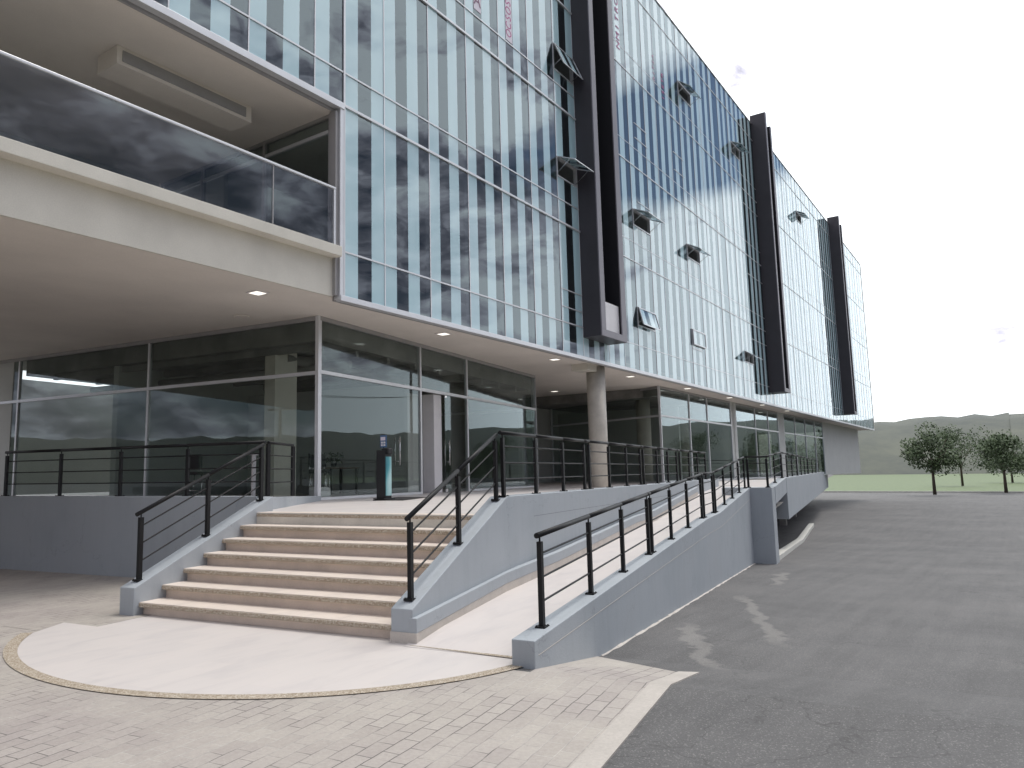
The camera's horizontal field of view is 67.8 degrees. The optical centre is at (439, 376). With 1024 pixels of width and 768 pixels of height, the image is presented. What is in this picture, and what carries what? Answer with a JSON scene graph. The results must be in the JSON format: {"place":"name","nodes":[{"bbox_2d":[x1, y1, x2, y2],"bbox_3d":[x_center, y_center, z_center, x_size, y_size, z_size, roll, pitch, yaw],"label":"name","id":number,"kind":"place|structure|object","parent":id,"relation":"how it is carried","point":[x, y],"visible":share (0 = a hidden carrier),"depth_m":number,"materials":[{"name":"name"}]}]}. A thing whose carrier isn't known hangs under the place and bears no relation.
{"place":"outdoors","nodes":[
{"label":"outdoors","id":0,"kind":"place"},
{"bbox_2d":[0,569,149,630],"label":"brick paving","id":1,"kind":"structure","parent":0,"point":[36,600],"depth_m":10.66,"materials":[{"name":"beige brick"}]},
{"bbox_2d":[17,615,511,693],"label":"plaza","id":2,"kind":"structure","parent":0,"point":[157,653],"depth_m":7.08,"materials":[{"name":"beige concrete"}]},
{"bbox_2d":[3,632,522,698],"bbox_3d":[-2.106,2.607,6.801,5.810,0.001,1.836,-3,-8,16],"label":"plaza edge band","id":3,"kind":"object","parent":2,"relation":"on","point":[12,659],"visible":0.95,"depth_m":6.14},
{"bbox_2d":[404,485,782,657],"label":"ramp","id":4,"kind":"structure","parent":2,"relation":"on","point":[498,624],"depth_m":9.18,"materials":[{"name":"concrete"}]},
{"bbox_2d":[0,626,674,767],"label":"brick paving","id":5,"kind":"structure","parent":0,"point":[564,715],"depth_m":5.22,"materials":[{"name":"beige brick"}]},
{"bbox_2d":[99,475,791,527],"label":"terrace","id":6,"kind":"structure","parent":0,"point":[446,505],"depth_m":13.30,"materials":[{"name":"concrete"}]},
{"bbox_2d":[189,454,208,494],"bbox_3d":[-6.004,2.482,18.770,0.440,1.091,0.450,-2,-7,7],"label":"chair","id":7,"kind":"object","parent":6,"relation":"on","point":[195,461],"visible":0.47,"depth_m":18.59,"materials":[{"name":"metal"}]},
{"bbox_2d":[311,467,359,494],"bbox_3d":[-2.952,2.955,21.489,0.700,0.750,1.400,-5,-8,29],"label":"table","id":8,"kind":"object","parent":6,"relation":"on","point":[340,478],"visible":0.76,"depth_m":21.83,"materials":[{"name":"brown wood"}]},
{"bbox_2d":[373,497,425,500],"bbox_3d":[-0.865,2.685,16.666,0.680,0.016,1.700,-3,-8,15],"label":"door mat","id":9,"kind":"object","parent":6,"relation":"on","point":[402,498],"depth_m":16.49,"materials":[{"name":"black rubber"}]},
{"bbox_2d":[373,435,394,499],"bbox_3d":[-1.187,1.935,16.187,0.370,1.359,0.320,-7,-10,40],"label":"sanitiser stand","id":10,"kind":"object","parent":9,"relation":"on","point":[384,474],"visible":1,"depth_m":16.09,"materials":[{"name":"black metal"}]},
{"bbox_2d":[0,0,874,499],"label":"office building","id":11,"kind":"structure","parent":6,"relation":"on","point":[436,242],"depth_m":21.00,"materials":[{"name":"grey glass"}]},
{"bbox_2d":[345,109,383,305],"bbox_3d":[-1.609,-3.602,16.228,0.006,4.127,1.280,-6,-9,37],"label":"window","id":12,"kind":"structure","parent":11,"relation":"in","point":[364,142],"depth_m":16.21,"materials":[{"name":"teal glass"}]},
{"bbox_2d":[346,0,382,123],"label":"window","id":13,"kind":"structure","parent":11,"relation":"in","point":[364,18],"depth_m":16.69,"materials":[{"name":"teal glass"}]},
{"bbox_2d":[384,0,428,148],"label":"window","id":14,"kind":"structure","parent":11,"relation":"in","point":[405,21],"depth_m":17.88,"materials":[{"name":"teal glass"}]},
{"bbox_2d":[385,130,430,316],"bbox_3d":[-0.730,-3.467,17.385,0.007,4.127,1.640,-6,-9,37],"label":"window","id":15,"kind":"structure","parent":11,"relation":"in","point":[407,226],"depth_m":17.36,"materials":[{"name":"teal glass"}]},
{"bbox_2d":[428,0,464,30],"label":"window","id":16,"kind":"structure","parent":11,"relation":"in","point":[451,9],"depth_m":19.70,"materials":[{"name":"teal glass"}]},
{"bbox_2d":[428,6,466,169],"bbox_3d":[0.200,-7.267,19.190,0.003,3.840,1.640,-6,-9,37],"label":"window","id":17,"kind":"structure","parent":11,"relation":"in","point":[446,44],"depth_m":19.16,"materials":[{"name":"teal glass"}]},
{"bbox_2d":[430,154,469,326],"bbox_3d":[0.258,-3.316,18.686,0.007,4.127,1.640,-6,-9,36],"label":"window","id":18,"kind":"structure","parent":11,"relation":"in","point":[448,183],"depth_m":18.66,"materials":[{"name":"teal glass"}]},
{"bbox_2d":[465,0,497,56],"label":"window","id":19,"kind":"structure","parent":11,"relation":"in","point":[475,28],"depth_m":20.95,"materials":[{"name":"teal glass"}]},
{"bbox_2d":[466,36,500,187],"bbox_3d":[1.188,-7.115,20.490,0.007,3.840,1.640,-6,-9,37],"label":"window","id":20,"kind":"structure","parent":11,"relation":"in","point":[483,115],"depth_m":20.47,"materials":[{"name":"teal glass"}]},
{"bbox_2d":[469,175,504,335],"bbox_3d":[1.245,-3.164,19.986,0.002,4.127,1.640,-6,-9,37],"label":"window","id":21,"kind":"structure","parent":11,"relation":"in","point":[485,201],"depth_m":19.96,"materials":[{"name":"teal glass"}]},
{"bbox_2d":[498,0,527,80],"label":"window","id":22,"kind":"structure","parent":11,"relation":"in","point":[507,53],"depth_m":22.32,"materials":[{"name":"teal glass"}]},
{"bbox_2d":[499,62,531,204],"bbox_3d":[2.176,-6.964,21.791,0.003,3.840,1.640,-6,-9,37],"label":"window","id":23,"kind":"structure","parent":11,"relation":"in","point":[514,111],"depth_m":21.77,"materials":[{"name":"teal glass"}]},
{"bbox_2d":[503,193,535,343],"bbox_3d":[2.233,-3.013,21.286,0.003,4.127,1.640,-6,-9,37],"label":"window","id":24,"kind":"structure","parent":11,"relation":"in","point":[517,216],"depth_m":21.27,"materials":[{"name":"teal glass"}]},
{"bbox_2d":[526,0,553,100],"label":"window","id":25,"kind":"structure","parent":11,"relation":"in","point":[539,30],"depth_m":23.56,"materials":[{"name":"teal glass"}]},
{"bbox_2d":[529,85,557,218],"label":"window","id":26,"kind":"structure","parent":11,"relation":"in","point":[542,116],"depth_m":23.08,"materials":[{"name":"teal glass"}]},
{"bbox_2d":[533,209,562,350],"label":"window","id":27,"kind":"structure","parent":11,"relation":"in","point":[545,229],"depth_m":22.57,"materials":[{"name":"teal glass"}]},
{"bbox_2d":[551,0,573,116],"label":"window","id":28,"kind":"structure","parent":11,"relation":"in","point":[561,20],"depth_m":24.78,"materials":[{"name":"teal glass"}]},
{"bbox_2d":[555,106,578,229],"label":"window","id":29,"kind":"structure","parent":11,"relation":"in","point":[565,125],"depth_m":24.27,"materials":[{"name":"teal glass"}]},
{"bbox_2d":[552,42,582,84],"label":"hopper window","id":30,"kind":"structure","parent":11,"relation":"in","point":[567,60],"depth_m":24.63,"materials":[{"name":"metal"}]},
{"bbox_2d":[559,222,583,355],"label":"window","id":31,"kind":"structure","parent":11,"relation":"in","point":[569,238],"depth_m":23.78,"materials":[{"name":"teal glass"}]},
{"bbox_2d":[557,156,593,187],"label":"hopper window","id":32,"kind":"structure","parent":11,"relation":"in","point":[572,163],"depth_m":24.20,"materials":[{"name":"metal"}]},
{"bbox_2d":[584,338,609,362],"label":"window","id":33,"kind":"structure","parent":11,"relation":"in","point":[592,349],"depth_m":24.87,"materials":[{"name":"teal glass"}]},
{"bbox_2d":[610,343,624,365],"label":"window","id":34,"kind":"structure","parent":11,"relation":"in","point":[617,355],"depth_m":26.22,"materials":[{"name":"teal glass"}]},
{"bbox_2d":[612,0,624,67],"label":"window","id":35,"kind":"structure","parent":11,"relation":"in","point":[619,55],"depth_m":28.95,"materials":[{"name":"blue glass"}]},
{"bbox_2d":[614,59,629,161],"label":"window","id":36,"kind":"structure","parent":11,"relation":"in","point":[620,74],"depth_m":28.52,"materials":[{"name":"blue glass"}]},
{"bbox_2d":[619,156,634,260],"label":"window","id":37,"kind":"structure","parent":11,"relation":"in","point":[624,167],"depth_m":28.03,"materials":[{"name":"blue glass"}]},
{"bbox_2d":[623,256,639,369],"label":"window","id":38,"kind":"structure","parent":11,"relation":"in","point":[631,350],"depth_m":27.51,"materials":[{"name":"blue glass"}]},
{"bbox_2d":[623,0,642,85],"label":"window","id":39,"kind":"structure","parent":11,"relation":"in","point":[630,7],"depth_m":30.09,"materials":[{"name":"teal glass"}]},
{"bbox_2d":[626,71,646,174],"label":"window","id":40,"kind":"structure","parent":11,"relation":"in","point":[634,90],"depth_m":29.60,"materials":[{"name":"teal glass"}]},
{"bbox_2d":[631,165,651,269],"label":"window","id":41,"kind":"structure","parent":11,"relation":"in","point":[639,183],"depth_m":29.10,"materials":[{"name":"teal glass"}]},
{"bbox_2d":[635,263,656,373],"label":"window","id":42,"kind":"structure","parent":11,"relation":"in","point":[644,281],"depth_m":28.62,"materials":[{"name":"teal glass"}]},
{"bbox_2d":[639,3,653,96],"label":"window","id":43,"kind":"structure","parent":11,"relation":"in","point":[645,27],"depth_m":31.27,"materials":[{"name":"teal glass"}]},
{"bbox_2d":[633,208,664,235],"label":"hopper window","id":44,"kind":"structure","parent":11,"relation":"in","point":[646,215],"depth_m":29.07,"materials":[{"name":"metal"}]},
{"bbox_2d":[637,306,660,331],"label":"hopper window","id":45,"kind":"structure","parent":11,"relation":"in","point":[650,319],"depth_m":28.50,"materials":[{"name":"metal"}]},
{"bbox_2d":[643,89,658,184],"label":"window","id":46,"kind":"structure","parent":11,"relation":"in","point":[649,103],"depth_m":30.79,"materials":[{"name":"teal glass"}]},
{"bbox_2d":[648,178,663,275],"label":"window","id":47,"kind":"structure","parent":11,"relation":"in","point":[653,189],"depth_m":30.31,"materials":[{"name":"teal glass"}]},
{"bbox_2d":[650,0,664,31],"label":"window","id":48,"kind":"structure","parent":11,"relation":"in","point":[656,12],"depth_m":32.79,"materials":[{"name":"blue glass"}]},
{"bbox_2d":[651,18,668,112],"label":"window","id":49,"kind":"structure","parent":11,"relation":"in","point":[658,36],"depth_m":32.45,"materials":[{"name":"blue glass"}]},
{"bbox_2d":[653,272,668,376],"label":"window","id":50,"kind":"structure","parent":11,"relation":"in","point":[658,281],"depth_m":29.83,"materials":[{"name":"teal glass"}]},
{"bbox_2d":[655,101,673,196],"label":"window","id":51,"kind":"structure","parent":11,"relation":"in","point":[662,117],"depth_m":31.96,"materials":[{"name":"blue glass"}]},
{"bbox_2d":[660,188,678,283],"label":"window","id":52,"kind":"structure","parent":11,"relation":"in","point":[666,200],"depth_m":31.48,"materials":[{"name":"blue glass"}]},
{"bbox_2d":[665,35,678,122],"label":"window","id":53,"kind":"structure","parent":11,"relation":"in","point":[670,48],"depth_m":33.63,"materials":[{"name":"blue glass"}]},
{"bbox_2d":[665,279,683,380],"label":"window","id":54,"kind":"structure","parent":11,"relation":"in","point":[676,370],"depth_m":30.98,"materials":[{"name":"blue glass"}]},
{"bbox_2d":[670,116,683,203],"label":"window","id":55,"kind":"structure","parent":11,"relation":"in","point":[675,127],"depth_m":33.15,"materials":[{"name":"blue glass"}]},
{"bbox_2d":[674,199,688,289],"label":"window","id":56,"kind":"structure","parent":11,"relation":"in","point":[679,208],"depth_m":32.67,"materials":[{"name":"blue glass"}]},
{"bbox_2d":[676,48,691,135],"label":"window","id":57,"kind":"structure","parent":11,"relation":"in","point":[682,65],"depth_m":34.77,"materials":[{"name":"teal glass"}]},
{"bbox_2d":[679,286,693,383],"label":"window","id":58,"kind":"structure","parent":11,"relation":"in","point":[684,294],"depth_m":32.17,"materials":[{"name":"blue glass"}]},
{"bbox_2d":[680,126,696,214],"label":"window","id":59,"kind":"structure","parent":11,"relation":"in","point":[686,140],"depth_m":34.32,"materials":[{"name":"teal glass"}]},
{"bbox_2d":[685,207,701,296],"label":"window","id":60,"kind":"structure","parent":11,"relation":"in","point":[691,219],"depth_m":33.83,"materials":[{"name":"teal glass"}]},
{"bbox_2d":[688,63,700,144],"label":"window","id":61,"kind":"structure","parent":11,"relation":"in","point":[692,74],"depth_m":36.01,"materials":[{"name":"teal glass"}]},
{"bbox_2d":[690,292,706,386],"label":"window","id":62,"kind":"structure","parent":11,"relation":"in","point":[696,306],"depth_m":33.34,"materials":[{"name":"teal glass"}]},
{"bbox_2d":[693,139,705,221],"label":"window","id":63,"kind":"structure","parent":11,"relation":"in","point":[698,165],"depth_m":35.52,"materials":[{"name":"teal glass"}]},
{"bbox_2d":[698,217,710,301],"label":"window","id":64,"kind":"structure","parent":11,"relation":"in","point":[702,231],"depth_m":35.04,"materials":[{"name":"teal glass"}]},
{"bbox_2d":[697,74,712,156],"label":"window","id":65,"kind":"structure","parent":11,"relation":"in","point":[705,124],"depth_m":37.16,"materials":[{"name":"teal glass"}]},
{"bbox_2d":[702,298,715,388],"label":"window","id":66,"kind":"structure","parent":11,"relation":"in","point":[707,314],"depth_m":34.54,"materials":[{"name":"teal glass"}]},
{"bbox_2d":[702,149,716,229],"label":"window","id":67,"kind":"structure","parent":11,"relation":"in","point":[708,173],"depth_m":36.69,"materials":[{"name":"teal glass"}]},
{"bbox_2d":[707,224,721,306],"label":"window","id":68,"kind":"structure","parent":11,"relation":"in","point":[712,237],"depth_m":36.21,"materials":[{"name":"teal glass"}]},
{"bbox_2d":[709,89,720,165],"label":"window","id":69,"kind":"structure","parent":11,"relation":"in","point":[712,98],"depth_m":38.36,"materials":[{"name":"teal glass"}]},
{"bbox_2d":[711,303,726,391],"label":"window","id":70,"kind":"structure","parent":11,"relation":"in","point":[717,318],"depth_m":35.70,"materials":[{"name":"teal glass"}]},
{"bbox_2d":[713,160,724,236],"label":"window","id":71,"kind":"structure","parent":11,"relation":"in","point":[717,169],"depth_m":37.87,"materials":[{"name":"teal glass"}]},
{"bbox_2d":[717,99,729,174],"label":"window","id":72,"kind":"structure","parent":11,"relation":"in","point":[722,119],"depth_m":39.53,"materials":[{"name":"teal glass"}]},
{"bbox_2d":[718,233,729,311],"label":"window","id":73,"kind":"structure","parent":11,"relation":"in","point":[721,240],"depth_m":37.39,"materials":[{"name":"teal glass"}]},
{"bbox_2d":[721,168,734,244],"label":"window","id":74,"kind":"structure","parent":11,"relation":"in","point":[726,179],"depth_m":39.05,"materials":[{"name":"teal glass"}]},
{"bbox_2d":[723,310,734,393],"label":"window","id":75,"kind":"structure","parent":11,"relation":"in","point":[726,315],"depth_m":36.89,"materials":[{"name":"teal glass"}]},
{"bbox_2d":[726,110,736,181],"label":"window","id":76,"kind":"structure","parent":11,"relation":"in","point":[730,124],"depth_m":40.66,"materials":[{"name":"teal glass"}]},
{"bbox_2d":[726,239,739,316],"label":"window","id":77,"kind":"structure","parent":11,"relation":"in","point":[730,248],"depth_m":38.56,"materials":[{"name":"teal glass"}]},
{"bbox_2d":[731,178,741,249],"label":"window","id":78,"kind":"structure","parent":11,"relation":"in","point":[735,200],"depth_m":40.23,"materials":[{"name":"teal glass"}]},
{"bbox_2d":[730,313,744,396],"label":"window","id":79,"kind":"structure","parent":11,"relation":"in","point":[735,321],"depth_m":38.07,"materials":[{"name":"teal glass"}]},
{"bbox_2d":[734,120,745,190],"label":"window","id":80,"kind":"structure","parent":11,"relation":"in","point":[737,129],"depth_m":41.92,"materials":[{"name":"blue glass"}]},
{"bbox_2d":[735,246,746,320],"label":"window","id":81,"kind":"structure","parent":11,"relation":"in","point":[740,275],"depth_m":39.76,"materials":[{"name":"teal glass"}]},
{"bbox_2d":[738,185,750,256],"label":"window","id":82,"kind":"structure","parent":11,"relation":"in","point":[742,194],"depth_m":41.40,"materials":[{"name":"blue glass"}]},
{"bbox_2d":[740,319,751,397],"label":"window","id":83,"kind":"structure","parent":11,"relation":"in","point":[744,334],"depth_m":39.22,"materials":[{"name":"teal glass"}]},
{"bbox_2d":[742,252,754,324],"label":"window","id":84,"kind":"structure","parent":11,"relation":"in","point":[746,260],"depth_m":40.93,"materials":[{"name":"blue glass"}]},
{"bbox_2d":[747,322,760,400],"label":"window","id":85,"kind":"structure","parent":11,"relation":"in","point":[754,371],"depth_m":40.46,"materials":[{"name":"blue glass"}]},
{"bbox_2d":[751,259,761,328],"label":"window","id":86,"kind":"structure","parent":11,"relation":"in","point":[754,265],"depth_m":42.12,"materials":[{"name":"blue glass"}]},
{"bbox_2d":[756,327,766,401],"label":"window","id":87,"kind":"structure","parent":11,"relation":"in","point":[758,331],"depth_m":41.62,"materials":[{"name":"blue glass"}]},
{"bbox_2d":[16,472,1023,767],"bbox_3d":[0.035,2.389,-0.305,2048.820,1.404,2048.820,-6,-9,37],"label":"road","id":88,"kind":"structure","parent":0,"point":[868,630],"depth_m":8.70,"materials":[{"name":"grey asphalt"}]},
{"bbox_2d":[0,496,320,615],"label":"retaining wall","id":89,"kind":"structure","parent":88,"relation":"on","point":[92,535],"depth_m":13.14,"materials":[{"name":"grey paint"}]},
{"bbox_2d":[1,441,266,496],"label":"railing","id":90,"kind":"object","parent":89,"relation":"on","point":[187,469],"visible":0.92,"depth_m":13.42,"materials":[{"name":"black metal"}]},
{"bbox_2d":[132,443,264,581],"bbox_3d":[-3.319,1.815,10.755,0.100,1.818,2.469,-4,-8,27],"label":"railing","id":91,"kind":"object","parent":89,"relation":"on","point":[140,537],"visible":1,"depth_m":10.70,"materials":[{"name":"black metal"}]},
{"bbox_2d":[265,441,294,495],"bbox_3d":[-2.679,1.570,12.765,0.074,0.913,1.395,-2,-7,6],"label":"railing","id":92,"kind":"object","parent":89,"relation":"on","point":[268,468],"visible":0.97,"depth_m":12.57,"materials":[{"name":"black metal"}]},
{"bbox_2d":[139,511,473,637],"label":"staircase","id":93,"kind":"structure","parent":88,"relation":"on","point":[351,580],"depth_m":9.45,"materials":[{"name":"stone"}]},
{"bbox_2d":[390,479,718,643],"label":"retaining wall","id":94,"kind":"structure","parent":88,"relation":"on","point":[493,555],"depth_m":10.02,"materials":[{"name":"grey paint"}]},
{"bbox_2d":[403,433,499,600],"bbox_3d":[0.212,1.534,8.999,0.100,1.830,2.499,-4,-8,27],"label":"railing","id":95,"kind":"object","parent":94,"relation":"on","point":[411,571],"visible":1,"depth_m":8.90,"materials":[{"name":"black metal"}]},
{"bbox_2d":[498,431,706,496],"bbox_3d":[4.670,2.014,17.212,0.100,0.886,16.205,-5,-8,28],"label":"railing","id":96,"kind":"object","parent":94,"relation":"on","point":[535,463],"visible":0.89,"depth_m":13.49,"materials":[{"name":"black metal"}]},
{"bbox_2d":[512,488,755,668],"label":"retaining wall","id":97,"kind":"structure","parent":88,"relation":"on","point":[688,566],"depth_m":10.30,"materials":[{"name":"grey paint"}]},
{"bbox_2d":[534,456,746,628],"bbox_3d":[4.701,2.289,14.092,0.100,1.798,15.926,-5,-8,28],"label":"railing","id":98,"kind":"object","parent":97,"relation":"on","point":[649,540],"visible":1,"depth_m":9.73,"materials":[{"name":"black metal"}]},
{"bbox_2d":[570,671,698,767],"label":"paving border","id":99,"kind":"object","parent":88,"relation":"on","point":[602,749],"visible":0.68,"depth_m":5.11,"materials":[{"name":"concrete"}]},
{"bbox_2d":[722,472,828,563],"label":"retaining wall","id":100,"kind":"structure","parent":88,"relation":"on","point":[794,494],"depth_m":21.21,"materials":[{"name":"grey paint"}]},
{"bbox_2d":[744,456,770,487],"bbox_3d":[8.844,2.654,21.110,0.645,0.886,0.100,-5,-8,28],"label":"railing","id":101,"kind":"object","parent":100,"relation":"on","point":[748,471],"visible":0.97,"depth_m":21.12,"materials":[{"name":"black metal"}]},
{"bbox_2d":[766,452,818,486],"bbox_3d":[17.928,4.478,37.266,0.100,1.081,37.046,-5,-8,28],"label":"railing","id":102,"kind":"object","parent":100,"relation":"on","point":[786,464],"visible":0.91,"depth_m":28.39,"materials":[{"name":"black metal"}]},
{"bbox_2d":[779,523,813,559],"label":"kerb","id":103,"kind":"structure","parent":88,"relation":"on","point":[787,549],"depth_m":29.00,"materials":[{"name":"grey concrete"}]},
{"bbox_2d":[822,491,1023,492],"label":"kerb","id":104,"kind":"structure","parent":88,"relation":"on","point":[921,492],"depth_m":88.92,"materials":[{"name":"grey concrete"}]},
{"bbox_2d":[899,421,964,494],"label":"tree","id":105,"kind":"object","parent":88,"relation":"on","point":[914,453],"visible":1,"depth_m":80.11,"materials":[{"name":"green plant"}]},
{"bbox_2d":[972,429,1023,492],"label":"tree","id":106,"kind":"object","parent":88,"relation":"on","point":[999,446],"visible":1,"depth_m":82.71,"materials":[{"name":"green plant"}]},
{"bbox_2d":[22,0,1023,421],"label":"sky","id":107,"kind":"structure","parent":0,"point":[901,121],"materials":[{"name":"white"}]},
{"bbox_2d":[758,412,1023,474],"bbox_3d":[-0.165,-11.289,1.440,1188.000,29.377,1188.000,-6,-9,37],"label":"hills","id":108,"kind":"structure","parent":0,"point":[880,447],"depth_m":316.07,"materials":[{"name":"green plant"}]},
{"bbox_2d":[824,473,1023,490],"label":"grass verge","id":109,"kind":"object","parent":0,"point":[944,482],"depth_m":139.61,"materials":[{"name":"green plant"}]},
{"bbox_2d":[927,424,991,485],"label":"tree","id":110,"kind":"object","parent":109,"relation":"on","point":[950,436],"visible":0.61,"depth_m":113.17,"materials":[{"name":"green plant"}]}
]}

